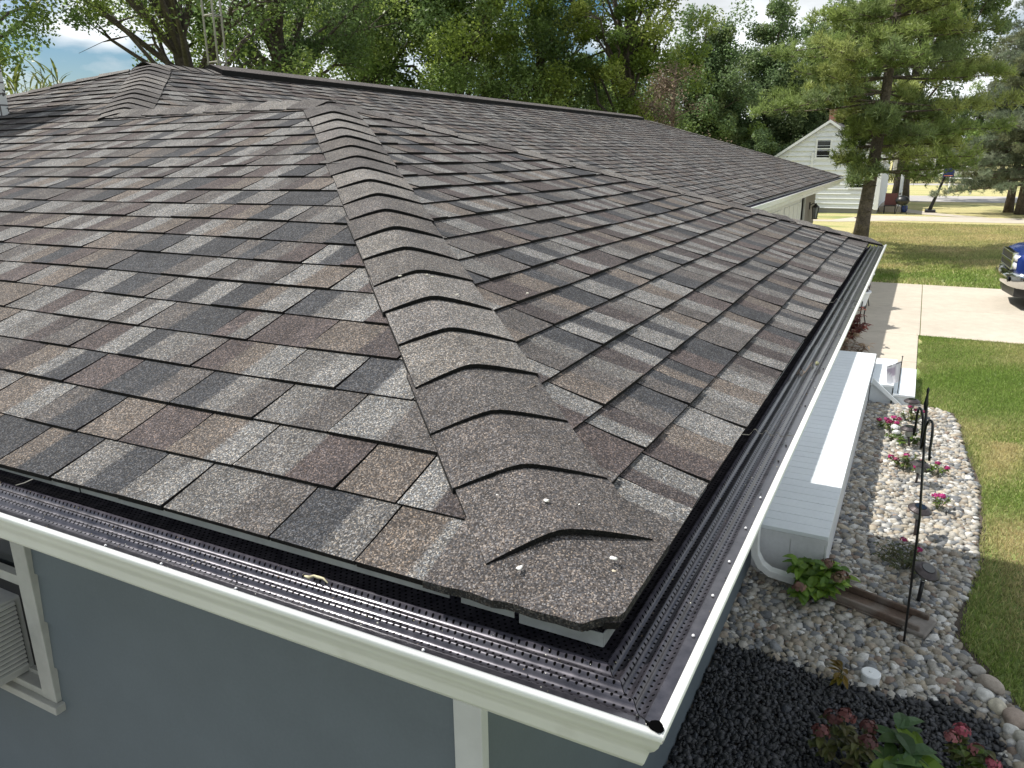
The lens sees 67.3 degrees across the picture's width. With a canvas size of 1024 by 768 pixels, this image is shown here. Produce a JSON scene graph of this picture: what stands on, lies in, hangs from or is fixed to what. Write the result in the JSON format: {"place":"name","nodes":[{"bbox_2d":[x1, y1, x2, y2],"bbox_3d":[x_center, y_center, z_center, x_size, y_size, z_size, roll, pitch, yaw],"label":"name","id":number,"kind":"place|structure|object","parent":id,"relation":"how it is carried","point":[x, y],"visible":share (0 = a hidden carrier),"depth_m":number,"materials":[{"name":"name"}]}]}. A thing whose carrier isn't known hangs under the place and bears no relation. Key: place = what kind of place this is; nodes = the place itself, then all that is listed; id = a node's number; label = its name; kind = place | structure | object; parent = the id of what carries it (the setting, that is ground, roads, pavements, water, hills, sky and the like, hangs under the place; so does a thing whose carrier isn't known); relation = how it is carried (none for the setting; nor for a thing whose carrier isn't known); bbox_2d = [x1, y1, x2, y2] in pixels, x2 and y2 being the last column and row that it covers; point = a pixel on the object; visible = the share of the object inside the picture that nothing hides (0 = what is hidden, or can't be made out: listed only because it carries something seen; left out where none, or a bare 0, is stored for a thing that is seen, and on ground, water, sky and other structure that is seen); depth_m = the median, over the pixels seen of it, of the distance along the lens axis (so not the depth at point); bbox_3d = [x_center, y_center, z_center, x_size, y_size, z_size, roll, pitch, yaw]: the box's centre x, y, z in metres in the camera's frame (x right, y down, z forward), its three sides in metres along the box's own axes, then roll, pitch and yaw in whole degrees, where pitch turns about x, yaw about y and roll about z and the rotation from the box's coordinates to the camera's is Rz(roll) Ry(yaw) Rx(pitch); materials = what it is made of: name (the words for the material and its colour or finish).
{"place":"outdoors","nodes":[
{"label":"outdoors","id":0,"kind":"place"},
{"bbox_2d":[0,0,1023,153],"label":"sky","id":1,"kind":"structure","parent":0,"point":[105,57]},
{"bbox_2d":[663,641,1012,767],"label":"black gravel","id":2,"kind":"structure","parent":0,"point":[772,687],"depth_m":4.35,"materials":[{"name":"black gravel"}]},
{"bbox_2d":[829,659,848,688],"bbox_3d":[1.947,1.744,4.606,0.107,0.125,0.189,2,17,10],"label":"seedling","id":3,"kind":"object","parent":2,"relation":"on","point":[839,677],"visible":1,"depth_m":4.58,"materials":[{"name":"yellow plant"}]},
{"bbox_2d":[808,707,880,767],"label":"flowering plant","id":4,"kind":"object","parent":2,"relation":"on","point":[855,757],"visible":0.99,"depth_m":3.95,"materials":[{"name":"green plant"}]},
{"bbox_2d":[867,712,943,767],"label":"leafy plant","id":5,"kind":"object","parent":2,"relation":"on","point":[913,751],"visible":0.99,"depth_m":3.86,"materials":[{"name":"green plant"}]},
{"bbox_2d":[941,722,1002,767],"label":"flowering plant","id":6,"kind":"object","parent":2,"relation":"on","point":[957,734],"visible":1,"depth_m":3.85,"materials":[{"name":"green plant"}]},
{"bbox_2d":[667,400,1023,767],"bbox_3d":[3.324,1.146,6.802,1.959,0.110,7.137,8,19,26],"label":"river gravel","id":7,"kind":"structure","parent":0,"point":[882,492],"depth_m":5.62,"materials":[{"name":"grey gravel"}]},
{"bbox_2d":[782,554,860,605],"bbox_3d":[2.149,1.402,5.476,0.532,0.284,0.476,-13,21,-36],"label":"hydrangea","id":8,"kind":"object","parent":7,"relation":"on","point":[820,579],"visible":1,"depth_m":5.43,"materials":[{"name":"green plant"}]},
{"bbox_2d":[860,667,880,685],"bbox_3d":[2.158,1.760,4.634,0.112,0.072,0.112,8,19,26],"label":"cleanout cap","id":9,"kind":"object","parent":7,"relation":"on","point":[871,676],"visible":1,"depth_m":4.60,"materials":[{"name":"white plastic"}]},
{"bbox_2d":[826,584,936,638],"bbox_3d":[2.534,1.542,5.303,0.230,0.070,0.664,-16,23,-42],"label":"splash block","id":10,"kind":"object","parent":7,"relation":"on","point":[921,624],"depth_m":5.27,"materials":[{"name":"concrete"}]},
{"bbox_2d":[877,415,903,430],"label":"flowering plant","id":11,"kind":"object","parent":7,"relation":"on","point":[889,422],"visible":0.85,"depth_m":8.77,"materials":[{"name":"pink plant"}]},
{"bbox_2d":[886,356,903,392],"bbox_3d":[4.802,-0.056,9.714,0.176,0.640,0.024,8,19,26],"label":"garden flag","id":12,"kind":"object","parent":7,"relation":"on","point":[893,373],"visible":0.95,"depth_m":9.69,"materials":[{"name":"white fabric"}]},
{"bbox_2d":[873,537,924,573],"bbox_3d":[2.964,1.334,5.883,0.390,0.166,0.526,1,17,6],"label":"flowering plant","id":13,"kind":"object","parent":7,"relation":"on","point":[909,562],"visible":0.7,"depth_m":5.94,"materials":[{"name":"green plant"}]},
{"bbox_2d":[884,424,920,444],"bbox_3d":[4.290,0.564,8.384,0.422,0.189,0.380,2,17,9],"label":"flowering plant","id":14,"kind":"object","parent":7,"relation":"on","point":[897,433],"visible":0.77,"depth_m":8.38,"materials":[{"name":"green plant"}]},
{"bbox_2d":[887,453,920,470],"bbox_3d":[3.945,0.781,7.739,0.322,0.147,0.436,8,19,26],"label":"flowering plant","id":15,"kind":"object","parent":7,"relation":"on","point":[905,458],"visible":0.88,"depth_m":7.73,"materials":[{"name":"green plant"}]},
{"bbox_2d":[900,425,918,445],"bbox_3d":[4.253,0.582,8.263,0.184,0.278,0.183,8,19,26],"label":"path light","id":16,"kind":"object","parent":7,"relation":"on","point":[908,429],"visible":0.81,"depth_m":8.22,"materials":[{"name":"brown metal"}]},
{"bbox_2d":[899,405,924,420],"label":"flowering plant","id":17,"kind":"object","parent":7,"relation":"on","point":[911,416],"visible":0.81,"depth_m":9.09,"materials":[{"name":"green plant"}]},
{"bbox_2d":[904,398,920,411],"bbox_3d":[4.777,0.302,9.218,0.184,0.261,0.183,8,19,26],"label":"path light","id":18,"kind":"object","parent":7,"relation":"on","point":[912,401],"visible":0.92,"depth_m":9.15,"materials":[{"name":"brown metal"}]},
{"bbox_2d":[903,387,933,641],"bbox_3d":[2.506,0.881,4.797,0.096,1.795,0.515,3,17,13],"label":"shepherd hook","id":19,"kind":"object","parent":7,"relation":"on","point":[925,423],"visible":0.98,"depth_m":4.69,"materials":[{"name":"black paint"}]},
{"bbox_2d":[908,503,931,535],"bbox_3d":[3.345,1.142,6.344,0.182,0.317,0.182,8,19,26],"label":"path light","id":20,"kind":"object","parent":7,"relation":"on","point":[914,509],"visible":0.82,"depth_m":6.29,"materials":[{"name":"brown metal"}]},
{"bbox_2d":[910,460,930,482],"bbox_3d":[3.879,0.862,7.336,0.183,0.277,0.182,8,19,26],"label":"path light","id":21,"kind":"object","parent":7,"relation":"on","point":[917,463],"visible":0.83,"depth_m":7.29,"materials":[{"name":"brown metal"}]},
{"bbox_2d":[914,560,939,601],"bbox_3d":[2.896,1.418,5.410,0.174,0.330,0.178,8,19,26],"label":"path light","id":22,"kind":"object","parent":7,"relation":"on","point":[925,571],"visible":0.92,"depth_m":5.36,"materials":[{"name":"brown metal"}]},
{"bbox_2d":[921,459,950,474],"bbox_3d":[4.164,0.829,7.597,0.199,0.130,0.299,-5,17,-15],"label":"flowering plant","id":23,"kind":"object","parent":7,"relation":"on","point":[937,464],"visible":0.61,"depth_m":7.55,"materials":[{"name":"green plant"}]},
{"bbox_2d":[931,493,950,509],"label":"flowering plant","id":24,"kind":"object","parent":7,"relation":"on","point":[936,496],"visible":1,"depth_m":6.82,"materials":[{"name":"pink plant"}]},
{"bbox_2d":[968,664,985,675],"bbox_3d":[2.839,1.752,4.703,0.103,0.059,0.075,-1,17,-2],"label":"border stone","id":25,"kind":"object","parent":7,"relation":"on","point":[975,670],"visible":0.88,"depth_m":4.68,"materials":[{"name":"grey stone"}]},
{"bbox_2d":[975,687,994,702],"bbox_3d":[2.753,1.815,4.486,0.101,0.081,0.095,-6,17,-17],"label":"border stone","id":26,"kind":"object","parent":7,"relation":"on","point":[982,694],"visible":0.91,"depth_m":4.46,"materials":[{"name":"grey stone"}]},
{"bbox_2d":[976,674,1004,694],"bbox_3d":[2.845,1.783,4.570,0.104,0.101,0.158,-12,20,-33],"label":"border stone","id":27,"kind":"object","parent":7,"relation":"on","point":[993,684],"visible":0.87,"depth_m":4.53,"materials":[{"name":"grey stone"}]},
{"bbox_2d":[987,698,1006,715],"bbox_3d":[2.773,1.845,4.394,0.104,0.077,0.100,-10,19,-29],"label":"border stone","id":28,"kind":"object","parent":7,"relation":"on","point":[997,706],"visible":0.9,"depth_m":4.37,"materials":[{"name":"grey stone"}]},
{"bbox_2d":[1002,723,1018,734],"bbox_3d":[2.733,1.897,4.216,0.082,0.067,0.084,8,19,26],"label":"border stone","id":29,"kind":"object","parent":7,"relation":"on","point":[1008,728],"visible":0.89,"depth_m":4.20,"materials":[{"name":"grey stone"}]},
{"bbox_2d":[1002,707,1023,729],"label":"border stone","id":30,"kind":"object","parent":7,"relation":"on","point":[1014,716],"visible":0.84,"depth_m":4.27,"materials":[{"name":"beige stone"}]},
{"bbox_2d":[1012,730,1023,741],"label":"border stone","id":31,"kind":"object","parent":7,"relation":"on","point":[1017,735],"visible":0.7,"depth_m":4.15,"materials":[{"name":"grey stone"}]},
{"bbox_2d":[1016,740,1023,758],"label":"border stone","id":32,"kind":"object","parent":7,"relation":"on","point":[1020,747],"visible":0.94,"depth_m":4.05,"materials":[{"name":"grey stone"}]},
{"bbox_2d":[842,331,917,394],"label":"front path","id":33,"kind":"structure","parent":0,"point":[895,346],"depth_m":12.62,"materials":[{"name":"concrete"}]},
{"bbox_2d":[843,307,870,342],"bbox_3d":[5.250,-0.979,12.698,1.270,0.686,1.408,8,19,26],"label":"red shrub","id":34,"kind":"object","parent":33,"relation":"on","point":[854,326],"visible":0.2,"depth_m":12.39,"materials":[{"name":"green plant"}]},
{"bbox_2d":[840,329,874,351],"bbox_3d":[5.046,-0.554,11.628,0.775,0.485,0.654,-10,19,-27],"label":"dry shrub","id":35,"kind":"object","parent":33,"relation":"on","point":[844,344],"visible":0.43,"depth_m":11.57,"materials":[{"name":"brown plant"}]},
{"bbox_2d":[892,141,942,175],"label":"house","id":36,"kind":"structure","parent":0,"point":[895,162],"depth_m":96.39,"materials":[{"name":"white wood"}]},
{"bbox_2d":[813,154,1023,707],"bbox_3d":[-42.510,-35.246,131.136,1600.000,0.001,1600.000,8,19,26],"label":"ground","id":37,"kind":"structure","parent":0,"point":[985,209],"depth_m":18.89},
{"bbox_2d":[0,55,67,94],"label":"tall stalks","id":38,"kind":"object","parent":37,"relation":"on","point":[10,85],"visible":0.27,"depth_m":13.53,"materials":[{"name":"green plant"}]},
{"bbox_2d":[0,0,67,90],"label":"shade tree","id":39,"kind":"object","parent":37,"relation":"on","point":[8,58],"visible":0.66,"depth_m":17.10,"materials":[{"name":"green plant"}]},
{"bbox_2d":[0,0,321,71],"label":"shade tree","id":40,"kind":"object","parent":37,"relation":"on","point":[174,21],"visible":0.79,"depth_m":17.07,"materials":[{"name":"green plant"}]},
{"bbox_2d":[200,0,227,65],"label":"antenna mast","id":41,"kind":"object","parent":37,"relation":"on","point":[212,14],"visible":0.27,"depth_m":12.46,"materials":[{"name":"metal"}]},
{"bbox_2d":[85,0,451,78],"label":"shade tree","id":42,"kind":"object","parent":37,"relation":"on","point":[293,53],"visible":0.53,"depth_m":20.99,"materials":[{"name":"green plant"}]},
{"bbox_2d":[249,0,521,100],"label":"shade tree","id":43,"kind":"object","parent":37,"relation":"on","point":[387,74],"visible":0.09,"depth_m":26.46,"materials":[{"name":"green plant"}]},
{"bbox_2d":[0,62,886,767],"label":"house","id":44,"kind":"structure","parent":37,"relation":"on","point":[250,340],"depth_m":2.14,"materials":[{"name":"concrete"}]},
{"bbox_2d":[0,588,33,686],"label":"air conditioner","id":45,"kind":"object","parent":44,"relation":"attached to","point":[16,658],"visible":0.98,"depth_m":2.99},
{"bbox_2d":[0,538,65,715],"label":"window","id":46,"kind":"structure","parent":44,"relation":"in","point":[39,686],"depth_m":2.91,"materials":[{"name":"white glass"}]},
{"bbox_2d":[304,575,327,583],"bbox_3d":[-0.327,0.325,1.289,0.051,0.008,0.017,8,19,26],"label":"catkin","id":47,"kind":"object","parent":44,"relation":"on","point":[314,576],"visible":1,"depth_m":1.29},
{"bbox_2d":[0,304,839,699],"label":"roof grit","id":48,"kind":"object","parent":44,"relation":"on","point":[414,620],"visible":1,"depth_m":1.28,"materials":[{"name":"white stone"}]},
{"bbox_2d":[768,199,801,219],"bbox_3d":[5.799,-2.861,16.674,0.030,2.030,5.600,8,19,26],"label":"garage door","id":49,"kind":"structure","parent":44,"relation":"in","point":[792,210],"depth_m":17.35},
{"bbox_2d":[328,0,587,106],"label":"shade tree","id":50,"kind":"object","parent":37,"relation":"on","point":[457,24],"visible":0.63,"depth_m":25.01,"materials":[{"name":"green plant"}]},
{"bbox_2d":[463,0,656,118],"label":"shade tree","id":51,"kind":"object","parent":37,"relation":"on","point":[539,43],"visible":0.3,"depth_m":28.33,"materials":[{"name":"green plant"}]},
{"bbox_2d":[530,49,698,132],"bbox_3d":[3.807,-11.864,36.822,9.705,8.144,9.539,-5,17,-15],"label":"shade tree","id":52,"kind":"object","parent":37,"relation":"on","point":[684,119],"visible":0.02,"depth_m":34.87,"materials":[{"name":"green plant"}]},
{"bbox_2d":[533,0,725,120],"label":"shade tree","id":53,"kind":"object","parent":37,"relation":"on","point":[627,48],"visible":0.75,"depth_m":26.82,"materials":[{"name":"green plant"}]},
{"bbox_2d":[634,61,731,141],"bbox_3d":[5.156,-7.550,25.503,4.257,6.011,4.365,8,19,26],"label":"dead tree","id":54,"kind":"object","parent":37,"relation":"on","point":[665,85],"visible":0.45,"depth_m":24.58,"materials":[{"name":"plant"}]},
{"bbox_2d":[652,3,762,144],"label":"upright tree","id":55,"kind":"object","parent":37,"relation":"on","point":[719,120],"visible":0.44,"depth_m":41.44,"materials":[{"name":"green plant"}]},
{"bbox_2d":[730,121,799,155],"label":"tree","id":56,"kind":"object","parent":37,"relation":"on","point":[762,140],"visible":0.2,"depth_m":41.45,"materials":[{"name":"green plant"}]},
{"bbox_2d":[725,0,828,152],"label":"upright tree","id":57,"kind":"object","parent":37,"relation":"on","point":[767,73],"visible":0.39,"depth_m":43.41,"materials":[{"name":"green plant"}]},
{"bbox_2d":[750,350,916,573],"bbox_3d":[2.987,0.399,8.710,2.768,0.421,6.298,8,19,26],"label":"porch","id":58,"kind":"object","parent":37,"relation":"on","point":[801,518],"visible":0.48,"depth_m":7.01,"materials":[{"name":"paint"}]},
{"bbox_2d":[789,0,879,143],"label":"upright tree","id":59,"kind":"object","parent":37,"relation":"on","point":[807,32],"visible":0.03,"depth_m":45.11,"materials":[{"name":"green plant"}]},
{"bbox_2d":[775,109,904,213],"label":"cottage","id":60,"kind":"structure","parent":37,"relation":"on","point":[812,148],"depth_m":39.97,"materials":[{"name":"grey wood"}]},
{"bbox_2d":[814,138,832,158],"bbox_3d":[16.100,-12.149,39.769,0.800,1.030,0.090,8,19,26],"label":"window","id":61,"kind":"structure","parent":60,"relation":"in","point":[821,143],"depth_m":39.74,"materials":[{"name":"white glass"}]},
{"bbox_2d":[848,172,863,188],"bbox_3d":[17.745,-10.560,39.359,0.930,1.180,0.090,8,19,26],"label":"window","id":62,"kind":"structure","parent":60,"relation":"in","point":[860,187],"depth_m":39.52,"materials":[{"name":"white glass"}]},
{"bbox_2d":[747,0,1023,246],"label":"pine tree","id":63,"kind":"object","parent":37,"relation":"on","point":[885,115],"visible":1,"depth_m":22.46,"materials":[{"name":"green plant"}]},
{"bbox_2d":[883,193,897,213],"bbox_3d":[19.394,-9.254,39.467,0.560,1.002,0.700,8,19,26],"label":"garden chair","id":64,"kind":"object","parent":37,"relation":"on","point":[890,198],"visible":0.99,"depth_m":39.58,"materials":[{"name":"red fabric"}]},
{"bbox_2d":[895,196,909,214],"bbox_3d":[19.712,-9.053,38.920,0.660,0.924,0.650,8,19,26],"label":"kettle grill","id":65,"kind":"object","parent":37,"relation":"on","point":[902,200],"visible":1,"depth_m":38.67,"materials":[{"name":"black paint"}]},
{"bbox_2d":[888,174,931,182],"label":"shrub row","id":66,"kind":"object","parent":37,"relation":"on","point":[892,177],"visible":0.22,"depth_m":75.91,"materials":[{"name":"green plant"}]},
{"bbox_2d":[860,0,1020,198],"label":"shade tree","id":67,"kind":"object","parent":37,"relation":"on","point":[984,7],"visible":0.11,"depth_m":45.06,"materials":[{"name":"green plant"}]},
{"bbox_2d":[918,173,975,182],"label":"hedge","id":68,"kind":"object","parent":37,"relation":"on","point":[941,176],"visible":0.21,"depth_m":76.26,"materials":[{"name":"green plant"}]},
{"bbox_2d":[935,131,963,171],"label":"distant tree","id":69,"kind":"object","parent":37,"relation":"on","point":[960,134],"visible":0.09,"depth_m":87.46,"materials":[{"name":"green plant"}]},
{"bbox_2d":[928,0,1023,214],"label":"spruce tree","id":70,"kind":"object","parent":37,"relation":"on","point":[988,177],"visible":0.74,"depth_m":36.48,"materials":[{"name":"green plant"}]},
{"bbox_2d":[941,79,1019,168],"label":"distant tree","id":71,"kind":"object","parent":37,"relation":"on","point":[979,88],"visible":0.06,"depth_m":106.46,"materials":[{"name":"green plant"}]},
{"bbox_2d":[962,97,1023,168],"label":"distant tree","id":72,"kind":"object","parent":37,"relation":"on","point":[974,133],"visible":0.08,"depth_m":97.68,"materials":[{"name":"green plant"}]},
{"bbox_2d":[976,72,1023,212],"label":"spruce tree","id":73,"kind":"object","parent":37,"relation":"on","point":[1009,204],"visible":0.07,"depth_m":38.95,"materials":[{"name":"green plant"}]},
{"bbox_2d":[813,215,1023,223],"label":"neighbour driveway","id":74,"kind":"structure","parent":0,"point":[941,219],"depth_m":35.84,"materials":[{"name":"concrete"}]},
{"bbox_2d":[887,183,959,184],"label":"road","id":75,"kind":"structure","parent":0,"point":[919,184],"depth_m":72.74,"materials":[{"name":"grey asphalt"}]},
{"bbox_2d":[852,221,1023,288],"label":"lawn grass","id":76,"kind":"structure","parent":0,"point":[889,232],"depth_m":24.31,"materials":[{"name":"green plant"}]},
{"bbox_2d":[856,282,1023,343],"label":"driveway","id":77,"kind":"structure","parent":0,"point":[987,314],"depth_m":15.19,"materials":[{"name":"concrete"}]},
{"bbox_2d":[859,286,871,327],"bbox_3d":[6.270,-1.526,14.054,0.500,0.917,0.508,8,19,26],"label":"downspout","id":78,"kind":"object","parent":77,"relation":"on","point":[865,298],"visible":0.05,"depth_m":13.89,"materials":[{"name":"white paint"}]},
{"bbox_2d":[995,242,1023,297],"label":"pickup truck","id":79,"kind":"object","parent":77,"relation":"on","point":[1009,270],"visible":1,"depth_m":15.33,"materials":[{"name":"blue paint"}]},
{"bbox_2d":[900,209,985,217],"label":"neighbour path","id":80,"kind":"structure","parent":0,"point":[921,212],"depth_m":38.52,"materials":[{"name":"concrete"}]},
{"bbox_2d":[900,204,907,212],"bbox_3d":[20.411,-9.173,40.050,0.360,0.488,0.354,8,19,26],"label":"plant pot","id":81,"kind":"object","parent":80,"relation":"on","point":[903,209],"visible":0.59,"depth_m":39.96,"materials":[{"name":"blue ceramic"}]},
{"bbox_2d":[925,168,954,212],"bbox_3d":[21.881,-9.887,39.390,1.100,2.200,0.900,8,19,26],"label":"basketball hoop","id":82,"kind":"object","parent":80,"relation":"on","point":[930,209],"visible":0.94,"depth_m":39.42,"materials":[{"name":"black paint"}]},
{"bbox_2d":[910,195,1017,202],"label":"road","id":83,"kind":"structure","parent":0,"point":[993,199],"depth_m":50.32,"materials":[{"name":"grey asphalt"}]},
{"bbox_2d":[915,334,1023,711],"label":"lawn grass","id":84,"kind":"structure","parent":0,"point":[926,356],"depth_m":8.23,"materials":[{"name":"green plant"}]}
]}

